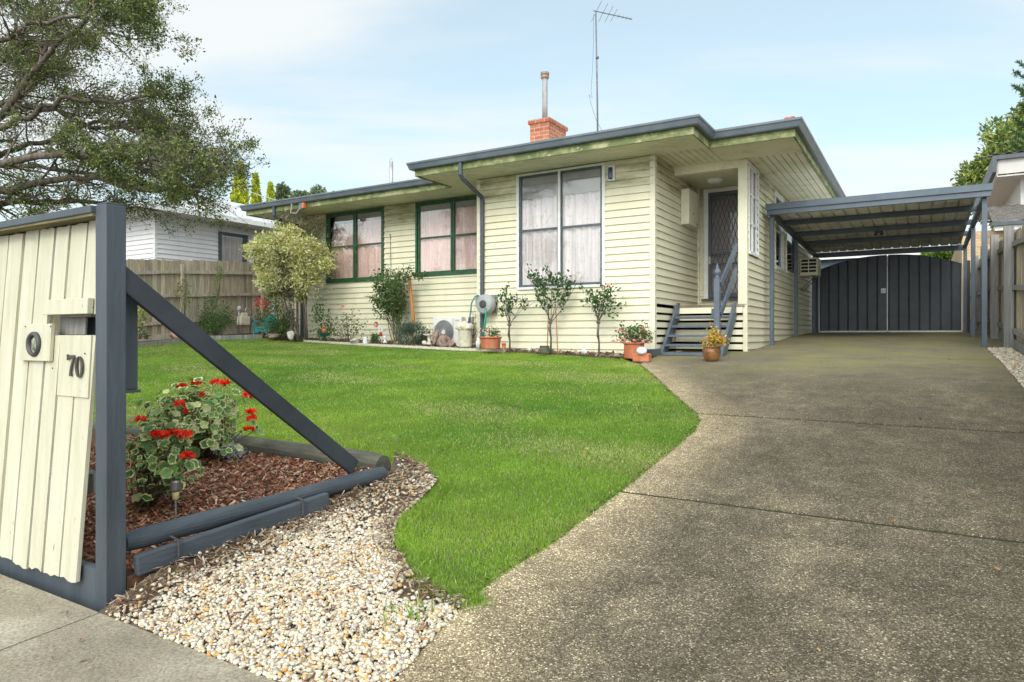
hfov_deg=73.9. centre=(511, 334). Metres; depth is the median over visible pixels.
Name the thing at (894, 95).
sky
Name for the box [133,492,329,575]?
timber plank
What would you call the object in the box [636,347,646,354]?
white ornament
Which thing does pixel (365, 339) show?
white jug
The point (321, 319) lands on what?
rose bush
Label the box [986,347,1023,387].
pebbles
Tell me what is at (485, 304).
hose reel
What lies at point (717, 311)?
entry steps
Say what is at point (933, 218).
carport
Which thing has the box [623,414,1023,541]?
driveway
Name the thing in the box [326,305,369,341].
rose bush
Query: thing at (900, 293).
metal gate
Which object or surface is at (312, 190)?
broad tree
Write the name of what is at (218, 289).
wispy creeper
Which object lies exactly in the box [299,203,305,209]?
power connection box
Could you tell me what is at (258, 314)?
red camellia
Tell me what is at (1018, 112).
broad tree
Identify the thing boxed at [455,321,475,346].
plant pot
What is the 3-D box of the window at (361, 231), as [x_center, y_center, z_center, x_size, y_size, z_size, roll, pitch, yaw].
[-3.775,-2.087,16.258,1.960,1.775,0.142,0,0,31]
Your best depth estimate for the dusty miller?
5.16 m
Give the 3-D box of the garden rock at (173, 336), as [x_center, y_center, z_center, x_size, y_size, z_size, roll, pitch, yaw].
[-7.809,0.021,15.850,0.374,0.257,0.290,0,0,31]
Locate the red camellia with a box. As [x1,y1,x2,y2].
[250,298,268,333]
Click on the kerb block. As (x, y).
(655, 352)
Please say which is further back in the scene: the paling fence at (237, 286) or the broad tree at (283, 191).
the broad tree at (283, 191)
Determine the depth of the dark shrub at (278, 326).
16.37 m
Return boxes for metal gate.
[816,254,969,332]
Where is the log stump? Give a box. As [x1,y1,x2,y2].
[539,346,549,352]
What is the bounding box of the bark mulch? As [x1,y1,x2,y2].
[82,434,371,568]
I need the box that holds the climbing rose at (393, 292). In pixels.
[365,259,428,342]
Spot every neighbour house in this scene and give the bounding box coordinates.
[126,199,298,315]
[951,151,1023,329]
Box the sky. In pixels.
[0,0,1023,246]
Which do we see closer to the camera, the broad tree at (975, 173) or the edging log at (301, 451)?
the edging log at (301, 451)
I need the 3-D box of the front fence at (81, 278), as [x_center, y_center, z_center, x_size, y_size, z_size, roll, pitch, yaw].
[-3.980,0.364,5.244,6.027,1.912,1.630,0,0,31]
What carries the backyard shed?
on the ground at (273, 331)
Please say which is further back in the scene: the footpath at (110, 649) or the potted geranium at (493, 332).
the potted geranium at (493, 332)
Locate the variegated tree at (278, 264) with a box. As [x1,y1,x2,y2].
[238,209,346,341]
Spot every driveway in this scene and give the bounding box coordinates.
[394,492,1023,681]
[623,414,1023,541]
[641,330,1016,380]
[650,371,1023,432]
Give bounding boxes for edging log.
[92,422,138,436]
[126,467,386,550]
[201,435,390,470]
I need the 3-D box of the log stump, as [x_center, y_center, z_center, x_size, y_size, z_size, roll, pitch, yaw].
[0.549,0.245,11.633,0.180,0.115,0.176,0,0,31]
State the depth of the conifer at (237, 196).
39.70 m
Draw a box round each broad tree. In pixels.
[274,181,292,199]
[288,184,326,197]
[950,123,1023,229]
[976,83,1023,152]
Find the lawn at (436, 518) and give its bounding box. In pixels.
[93,339,692,588]
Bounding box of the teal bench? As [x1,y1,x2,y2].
[252,315,276,335]
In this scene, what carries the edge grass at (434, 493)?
on the lawn at (436, 518)
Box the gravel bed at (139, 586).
[99,457,459,681]
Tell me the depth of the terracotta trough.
10.32 m
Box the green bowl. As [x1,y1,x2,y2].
[318,333,330,337]
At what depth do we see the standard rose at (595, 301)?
11.29 m
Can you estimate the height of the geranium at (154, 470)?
0.680 m
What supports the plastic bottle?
on the lawn at (436, 518)
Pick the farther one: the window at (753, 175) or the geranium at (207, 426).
the window at (753, 175)
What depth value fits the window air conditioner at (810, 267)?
16.31 m
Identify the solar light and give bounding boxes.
[170,479,180,517]
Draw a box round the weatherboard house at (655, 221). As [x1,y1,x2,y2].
[239,71,845,358]
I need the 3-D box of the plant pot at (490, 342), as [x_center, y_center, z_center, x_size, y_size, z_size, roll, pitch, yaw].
[-0.388,0.148,12.263,0.418,0.228,0.415,0,0,31]
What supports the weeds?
on the lawn at (436, 518)
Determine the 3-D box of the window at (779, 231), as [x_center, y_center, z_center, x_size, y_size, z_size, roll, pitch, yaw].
[5.474,-2.095,14.052,0.143,1.650,1.080,0,0,31]
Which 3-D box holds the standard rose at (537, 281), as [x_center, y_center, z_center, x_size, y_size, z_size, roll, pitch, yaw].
[0.675,-0.403,11.764,0.978,1.695,0.625,0,0,18]
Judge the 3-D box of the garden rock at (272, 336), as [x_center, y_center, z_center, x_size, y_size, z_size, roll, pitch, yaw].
[-5.756,0.038,16.464,0.476,0.141,0.374,0,0,31]
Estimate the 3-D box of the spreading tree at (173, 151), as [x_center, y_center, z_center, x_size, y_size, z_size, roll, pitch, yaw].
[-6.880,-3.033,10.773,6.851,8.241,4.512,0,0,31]
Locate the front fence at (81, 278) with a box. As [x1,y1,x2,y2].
[0,202,358,611]
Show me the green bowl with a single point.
(324, 335)
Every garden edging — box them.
[138,334,261,345]
[303,340,506,351]
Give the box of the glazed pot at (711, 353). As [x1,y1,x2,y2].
[702,346,720,360]
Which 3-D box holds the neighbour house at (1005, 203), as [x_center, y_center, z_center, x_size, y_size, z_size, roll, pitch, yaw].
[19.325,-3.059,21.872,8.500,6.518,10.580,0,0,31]
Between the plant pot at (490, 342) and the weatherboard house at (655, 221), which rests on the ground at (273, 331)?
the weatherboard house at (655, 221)
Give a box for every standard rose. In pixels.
[495,282,533,352]
[524,263,576,354]
[579,278,626,355]
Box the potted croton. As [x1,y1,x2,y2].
[699,322,729,346]
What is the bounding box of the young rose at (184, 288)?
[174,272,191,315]
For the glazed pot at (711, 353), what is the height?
0.226 m
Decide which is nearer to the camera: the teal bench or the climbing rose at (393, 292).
the climbing rose at (393, 292)
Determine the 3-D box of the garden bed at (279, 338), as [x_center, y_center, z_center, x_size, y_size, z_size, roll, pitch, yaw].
[-8.081,0.455,14.627,1.950,1.090,8.700,0,0,31]
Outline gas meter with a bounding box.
[237,306,250,334]
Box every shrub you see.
[138,306,150,338]
[194,292,242,335]
[255,298,300,337]
[367,328,380,343]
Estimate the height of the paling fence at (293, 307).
1.844 m
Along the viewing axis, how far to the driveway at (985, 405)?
6.62 m
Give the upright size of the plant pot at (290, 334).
0.230 m
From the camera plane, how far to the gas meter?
17.59 m
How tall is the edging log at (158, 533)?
0.141 m
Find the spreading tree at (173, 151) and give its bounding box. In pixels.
[0,0,273,239]
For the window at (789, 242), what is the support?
in the weatherboard house at (655, 221)
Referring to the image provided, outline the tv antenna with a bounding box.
[589,1,631,130]
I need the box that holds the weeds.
[251,428,434,627]
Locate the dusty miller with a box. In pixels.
[213,426,250,462]
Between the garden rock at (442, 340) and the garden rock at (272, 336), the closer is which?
the garden rock at (442, 340)
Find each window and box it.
[218,231,247,261]
[326,207,384,282]
[415,195,476,276]
[516,163,605,289]
[749,161,759,257]
[774,190,784,271]
[785,201,794,275]
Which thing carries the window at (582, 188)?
in the weatherboard house at (655, 221)
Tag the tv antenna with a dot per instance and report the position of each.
(595, 15)
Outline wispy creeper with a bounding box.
[211,261,225,298]
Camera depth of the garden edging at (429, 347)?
13.70 m
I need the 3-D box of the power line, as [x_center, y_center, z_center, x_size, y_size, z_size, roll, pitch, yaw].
[-12.000,-6.970,29.172,0.197,8.338,30.479,0,0,-27]
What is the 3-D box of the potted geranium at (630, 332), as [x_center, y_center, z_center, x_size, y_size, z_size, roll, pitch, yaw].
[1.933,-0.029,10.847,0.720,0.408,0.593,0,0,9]
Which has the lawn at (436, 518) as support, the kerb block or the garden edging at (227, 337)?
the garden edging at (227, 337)
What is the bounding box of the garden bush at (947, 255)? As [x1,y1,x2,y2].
[920,251,953,259]
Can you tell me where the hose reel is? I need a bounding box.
[468,294,497,348]
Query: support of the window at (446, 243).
in the weatherboard house at (655, 221)
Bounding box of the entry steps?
[661,243,737,355]
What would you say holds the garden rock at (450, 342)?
on the garden bed at (553, 353)
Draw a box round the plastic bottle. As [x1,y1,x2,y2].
[476,338,479,347]
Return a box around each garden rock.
[170,332,179,338]
[265,333,280,338]
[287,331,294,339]
[350,338,358,342]
[432,329,438,345]
[437,335,449,346]
[447,339,454,346]
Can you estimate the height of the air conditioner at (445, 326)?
0.611 m
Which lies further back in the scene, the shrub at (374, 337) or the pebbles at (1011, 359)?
the shrub at (374, 337)
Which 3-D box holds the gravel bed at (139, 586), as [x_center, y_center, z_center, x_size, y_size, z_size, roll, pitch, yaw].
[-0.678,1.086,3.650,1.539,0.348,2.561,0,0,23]
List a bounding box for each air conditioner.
[433,317,472,342]
[800,257,820,290]
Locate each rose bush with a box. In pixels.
[309,292,335,341]
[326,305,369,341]
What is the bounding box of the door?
[701,186,737,300]
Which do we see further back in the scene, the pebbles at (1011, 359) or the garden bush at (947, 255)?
the garden bush at (947, 255)
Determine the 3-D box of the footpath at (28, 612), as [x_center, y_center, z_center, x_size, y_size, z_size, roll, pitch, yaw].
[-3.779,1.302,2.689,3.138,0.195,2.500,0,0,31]
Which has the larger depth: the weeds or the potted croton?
the potted croton
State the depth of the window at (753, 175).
11.94 m
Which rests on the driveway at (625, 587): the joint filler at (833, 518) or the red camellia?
the joint filler at (833, 518)
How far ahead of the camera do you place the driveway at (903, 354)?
9.95 m
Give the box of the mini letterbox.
[378,329,385,342]
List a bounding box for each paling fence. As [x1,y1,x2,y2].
[54,259,271,341]
[276,276,298,333]
[970,225,1023,354]
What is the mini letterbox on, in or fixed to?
on the garden bed at (553, 353)
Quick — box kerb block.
[647,348,660,356]
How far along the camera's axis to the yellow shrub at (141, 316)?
15.07 m
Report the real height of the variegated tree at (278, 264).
3.178 m
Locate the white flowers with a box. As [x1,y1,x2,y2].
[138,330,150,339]
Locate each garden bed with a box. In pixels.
[138,331,296,342]
[284,337,632,359]
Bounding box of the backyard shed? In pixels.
[819,246,920,268]
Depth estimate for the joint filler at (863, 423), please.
5.60 m
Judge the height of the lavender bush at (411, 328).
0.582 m
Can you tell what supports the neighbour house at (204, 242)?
on the ground at (273, 331)
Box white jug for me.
[363,337,368,342]
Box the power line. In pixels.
[229,179,300,213]
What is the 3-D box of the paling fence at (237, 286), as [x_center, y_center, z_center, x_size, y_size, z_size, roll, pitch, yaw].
[-9.318,-0.380,14.522,0.120,3.211,10.266,0,0,31]
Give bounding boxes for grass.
[375,464,501,612]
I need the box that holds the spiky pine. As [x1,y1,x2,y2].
[1002,60,1023,152]
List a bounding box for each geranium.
[126,397,204,510]
[127,377,264,460]
[476,324,502,336]
[610,320,655,343]
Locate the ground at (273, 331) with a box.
[1,331,1021,610]
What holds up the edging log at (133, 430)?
on the lawn at (436, 518)
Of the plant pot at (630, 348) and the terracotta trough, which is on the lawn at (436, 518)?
the plant pot at (630, 348)
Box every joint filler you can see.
[622,492,1023,543]
[696,413,1023,433]
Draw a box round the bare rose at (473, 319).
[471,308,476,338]
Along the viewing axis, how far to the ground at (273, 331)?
7.55 m
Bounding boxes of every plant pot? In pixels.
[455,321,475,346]
[479,337,501,348]
[623,342,644,358]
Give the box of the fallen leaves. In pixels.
[52,358,1001,673]
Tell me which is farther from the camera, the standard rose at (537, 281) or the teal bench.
the teal bench
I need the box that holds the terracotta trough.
[633,353,650,361]
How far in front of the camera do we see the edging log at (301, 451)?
5.10 m
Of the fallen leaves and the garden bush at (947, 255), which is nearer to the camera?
the fallen leaves
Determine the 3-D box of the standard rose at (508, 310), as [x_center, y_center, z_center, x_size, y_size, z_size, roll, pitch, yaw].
[0.053,-0.292,12.118,0.700,1.343,0.628,0,0,18]
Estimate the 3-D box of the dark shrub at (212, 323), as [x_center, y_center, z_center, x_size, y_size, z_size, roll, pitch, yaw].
[-7.308,-0.492,16.764,1.202,1.086,1.095,0,0,31]
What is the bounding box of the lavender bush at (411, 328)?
[392,319,432,344]
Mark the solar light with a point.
(175, 486)
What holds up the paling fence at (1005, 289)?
on the ground at (273, 331)
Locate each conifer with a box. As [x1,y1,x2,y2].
[229,159,249,204]
[249,172,262,203]
[265,180,275,200]
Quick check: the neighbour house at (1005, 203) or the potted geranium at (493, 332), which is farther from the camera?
the neighbour house at (1005, 203)
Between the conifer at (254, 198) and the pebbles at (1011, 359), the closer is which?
the pebbles at (1011, 359)
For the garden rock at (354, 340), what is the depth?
14.73 m
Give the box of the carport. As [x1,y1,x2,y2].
[765,183,992,346]
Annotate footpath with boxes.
[0,574,98,650]
[0,613,276,681]
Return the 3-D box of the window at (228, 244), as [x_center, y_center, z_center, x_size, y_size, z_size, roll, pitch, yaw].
[-8.072,-2.045,19.572,0.143,1.790,1.060,0,0,31]
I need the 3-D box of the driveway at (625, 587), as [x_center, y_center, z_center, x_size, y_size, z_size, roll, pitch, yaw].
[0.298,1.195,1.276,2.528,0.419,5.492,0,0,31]

